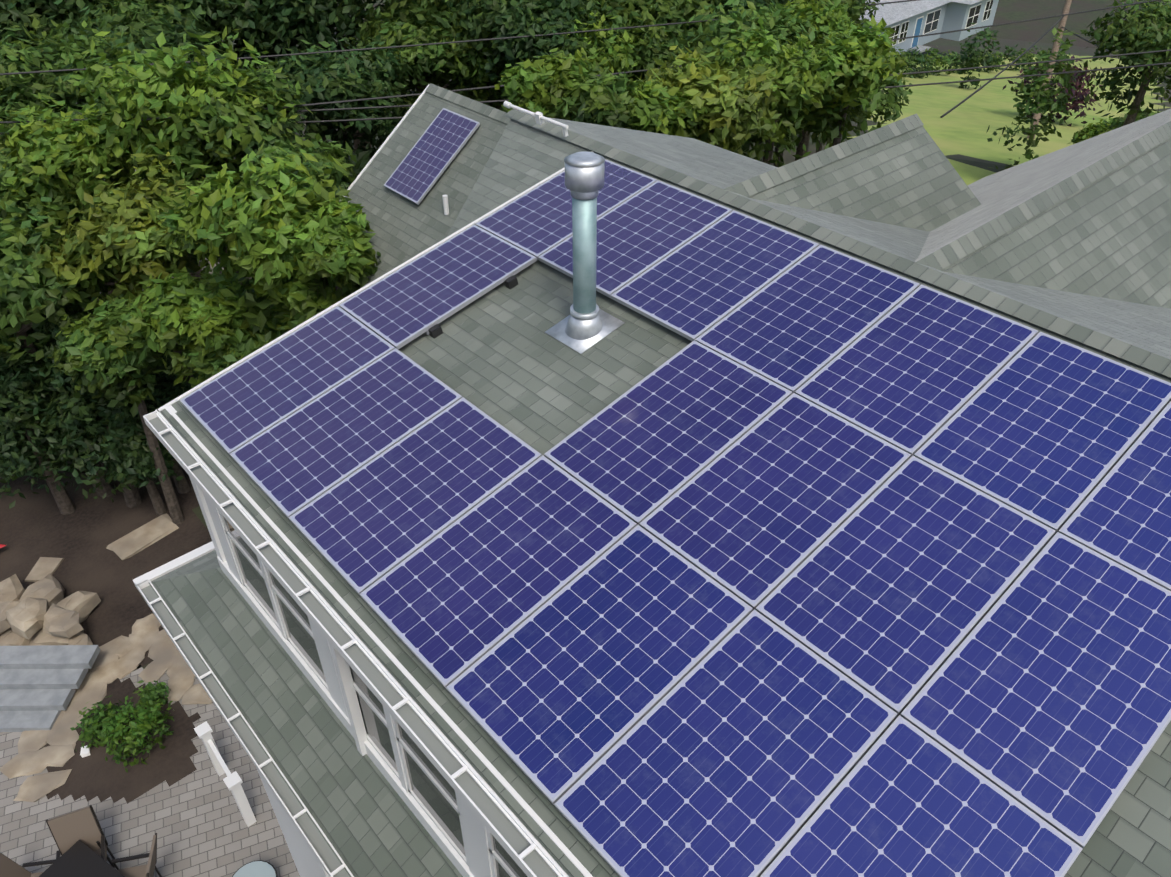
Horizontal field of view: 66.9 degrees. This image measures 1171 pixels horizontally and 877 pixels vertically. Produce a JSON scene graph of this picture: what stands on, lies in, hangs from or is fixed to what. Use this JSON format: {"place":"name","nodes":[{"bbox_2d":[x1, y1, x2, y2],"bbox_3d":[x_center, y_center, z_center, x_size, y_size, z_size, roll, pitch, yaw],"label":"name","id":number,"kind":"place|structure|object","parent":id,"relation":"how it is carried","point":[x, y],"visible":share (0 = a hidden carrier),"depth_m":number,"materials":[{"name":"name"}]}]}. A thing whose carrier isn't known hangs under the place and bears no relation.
{"place":"outdoors","nodes":[
{"label":"outdoors","id":0,"kind":"place"},
{"bbox_2d":[0,0,1170,668],"bbox_3d":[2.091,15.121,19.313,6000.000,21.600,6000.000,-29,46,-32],"label":"ground","id":1,"kind":"structure","parent":0,"point":[1024,34],"depth_m":137.23,"materials":[{"name":"green plant"}]},
{"bbox_2d":[0,513,211,801],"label":"rocks","id":2,"kind":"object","parent":1,"relation":"on","point":[52,656],"depth_m":15.59,"materials":[{"name":"beige stone"}]},
{"bbox_2d":[0,0,1170,772],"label":"foliage","id":3,"kind":"object","parent":1,"relation":"on","point":[278,216],"visible":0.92,"depth_m":17.87,"materials":[{"name":"green plant"}]},
{"bbox_2d":[0,54,1170,876],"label":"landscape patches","id":4,"kind":"object","parent":1,"relation":"on","point":[174,794],"visible":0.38,"depth_m":15.67,"materials":[{"name":"green plant"}]},
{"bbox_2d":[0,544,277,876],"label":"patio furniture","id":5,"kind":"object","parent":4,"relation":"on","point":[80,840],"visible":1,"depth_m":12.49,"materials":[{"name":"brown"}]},
{"bbox_2d":[8,12,1153,524],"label":"trunks","id":6,"kind":"object","parent":4,"relation":"on","point":[66,506],"depth_m":19.03,"materials":[{"name":"brown plant"}]},
{"bbox_2d":[0,0,1170,138],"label":"power lines","id":7,"kind":"object","parent":1,"relation":"on","point":[1063,19],"visible":0.62,"depth_m":22.22,"materials":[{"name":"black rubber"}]},
{"bbox_2d":[149,92,1170,876],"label":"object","id":8,"kind":"structure","parent":1,"relation":"on","point":[1095,254],"depth_m":8.23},
{"bbox_2d":[133,84,593,876],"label":"gutters","id":9,"kind":"object","parent":8,"relation":"attached to","point":[483,810],"depth_m":6.87,"materials":[{"name":"white metal"}]},
{"bbox_2d":[223,516,526,876],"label":"windows","id":10,"kind":"structure","parent":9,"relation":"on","point":[436,803],"depth_m":6.82,"materials":[{"name":"black"}]},
{"bbox_2d":[384,108,479,204],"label":"wing panel","id":11,"kind":"structure","parent":8,"relation":"on","point":[430,156],"depth_m":14.44,"materials":[{"name":"blue glass"}]},
{"bbox_2d":[442,101,568,214],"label":"vent pipes","id":12,"kind":"object","parent":8,"relation":"on","point":[540,118],"visible":1,"depth_m":10.35,"materials":[{"name":"white"}]},
{"bbox_2d":[545,151,624,353],"bbox_3d":[-0.008,-1.553,7.321,0.511,1.580,0.480,-29,46,-32],"label":"flue pipe","id":13,"kind":"object","parent":8,"relation":"on","point":[587,323],"visible":1,"depth_m":7.29,"materials":[{"name":"silver metal"}]},
{"bbox_2d":[425,275,1154,771],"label":"mounting brackets","id":14,"kind":"object","parent":8,"relation":"on","point":[435,331],"visible":0.08,"depth_m":8.00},
{"bbox_2d":[180,306,394,454],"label":"panel","id":15,"kind":"object","parent":14,"relation":"on","point":[242,403],"visible":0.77,"depth_m":7.75,"materials":[{"name":"blue glass"}]},
{"bbox_2d":[230,348,461,519],"bbox_3d":[-1.935,-0.095,7.199,1.622,0.371,1.000,-29,46,-32],"label":"panel","id":16,"kind":"object","parent":14,"relation":"on","point":[297,460],"visible":0.87,"depth_m":7.15,"materials":[{"name":"blue glass"}]},
{"bbox_2d":[289,397,541,594],"bbox_3d":[-1.259,0.365,6.603,1.622,0.371,1.000,-29,46,-32],"label":"panel","id":17,"kind":"object","parent":14,"relation":"on","point":[366,526],"visible":0.87,"depth_m":6.55,"materials":[{"name":"blue glass"}]},
{"bbox_2d":[339,225,536,348],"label":"panel","id":18,"kind":"object","parent":14,"relation":"on","point":[409,302],"visible":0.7,"depth_m":8.40,"materials":[{"name":"blue glass"}]},
{"bbox_2d":[360,455,636,688],"bbox_3d":[-0.583,0.826,6.007,1.622,0.371,1.000,-29,46,-32],"label":"panel","id":19,"kind":"object","parent":14,"relation":"on","point":[451,603],"visible":0.87,"depth_m":5.96,"materials":[{"name":"blue glass"}]},
{"bbox_2d":[475,159,657,259],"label":"panel","id":20,"kind":"object","parent":14,"relation":"on","point":[536,222],"visible":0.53,"depth_m":9.03,"materials":[{"name":"blue glass"}]},
{"bbox_2d":[446,525,752,804],"bbox_3d":[0.093,1.286,5.412,1.622,0.371,1.000,-29,46,-32],"label":"panel","id":21,"kind":"object","parent":14,"relation":"on","point":[561,692],"visible":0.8,"depth_m":5.36,"materials":[{"name":"blue glass"}]},
{"bbox_2d":[538,180,732,297],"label":"panel","id":22,"kind":"object","parent":14,"relation":"on","point":[644,230],"visible":0.87,"depth_m":8.47,"materials":[{"name":"blue glass"}]},
{"bbox_2d":[544,340,791,525],"bbox_3d":[0.627,-0.103,6.662,1.622,0.371,1.000,-29,46,-32],"label":"panel","id":23,"kind":"object","parent":14,"relation":"on","point":[644,448],"visible":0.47,"depth_m":6.61,"materials":[{"name":"blue glass"}]},
{"bbox_2d":[611,210,818,340],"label":"panel","id":24,"kind":"object","parent":14,"relation":"on","point":[697,286],"visible":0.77,"depth_m":7.86,"materials":[{"name":"blue glass"}]},
{"bbox_2d":[554,609,896,876],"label":"panel","id":25,"kind":"object","parent":14,"relation":"on","point":[742,748],"visible":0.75,"depth_m":4.79,"materials":[{"name":"blue glass"}]},
{"bbox_2d":[639,393,910,609],"bbox_3d":[1.303,0.357,6.066,1.622,0.371,1.000,-29,46,-32],"label":"panel","id":26,"kind":"object","parent":14,"relation":"on","point":[756,515],"visible":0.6,"depth_m":6.01,"materials":[{"name":"blue glass"}]},
{"bbox_2d":[695,244,919,393],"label":"panel","id":27,"kind":"object","parent":14,"relation":"on","point":[799,324],"visible":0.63,"depth_m":7.27,"materials":[{"name":"blue glass"}]},
{"bbox_2d":[756,456,1055,714],"bbox_3d":[1.979,0.818,5.471,1.622,0.371,1.000,-29,46,-32],"label":"panel","id":28,"kind":"object","parent":14,"relation":"on","point":[892,589],"visible":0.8,"depth_m":5.41,"materials":[{"name":"blue glass"}]},
{"bbox_2d":[795,284,1038,456],"bbox_3d":[2.513,-0.571,6.721,1.622,0.371,1.000,-29,46,-32],"label":"panel","id":29,"kind":"object","parent":14,"relation":"on","point":[916,370],"visible":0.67,"depth_m":6.67,"materials":[{"name":"blue glass"}]},
{"bbox_2d":[760,715,1082,876],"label":"panel","id":30,"kind":"object","parent":14,"relation":"on","point":[905,798],"visible":1,"depth_m":4.42,"materials":[{"name":"blue glass"}]},
{"bbox_2d":[900,532,1170,847],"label":"panel","id":31,"kind":"object","parent":14,"relation":"on","point":[1044,693],"visible":0.88,"depth_m":4.81,"materials":[{"name":"blue glass"}]},
{"bbox_2d":[914,331,1170,532],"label":"panel","id":32,"kind":"object","parent":14,"relation":"on","point":[1044,428],"visible":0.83,"depth_m":6.07,"materials":[{"name":"blue glass"}]},
{"bbox_2d":[1058,401,1170,590],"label":"panel","id":33,"kind":"object","parent":14,"relation":"on","point":[1121,515],"visible":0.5,"depth_m":5.51,"materials":[{"name":"blue glass"}]},
{"bbox_2d":[425,83,1170,377],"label":"ridge caps","id":34,"kind":"object","parent":8,"relation":"on","point":[929,266],"visible":0.91,"depth_m":8.70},
{"bbox_2d":[859,0,998,53],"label":"neighbour house","id":35,"kind":"structure","parent":1,"relation":"on","point":[912,18],"depth_m":82.67,"materials":[{"name":"blue"}]}
]}

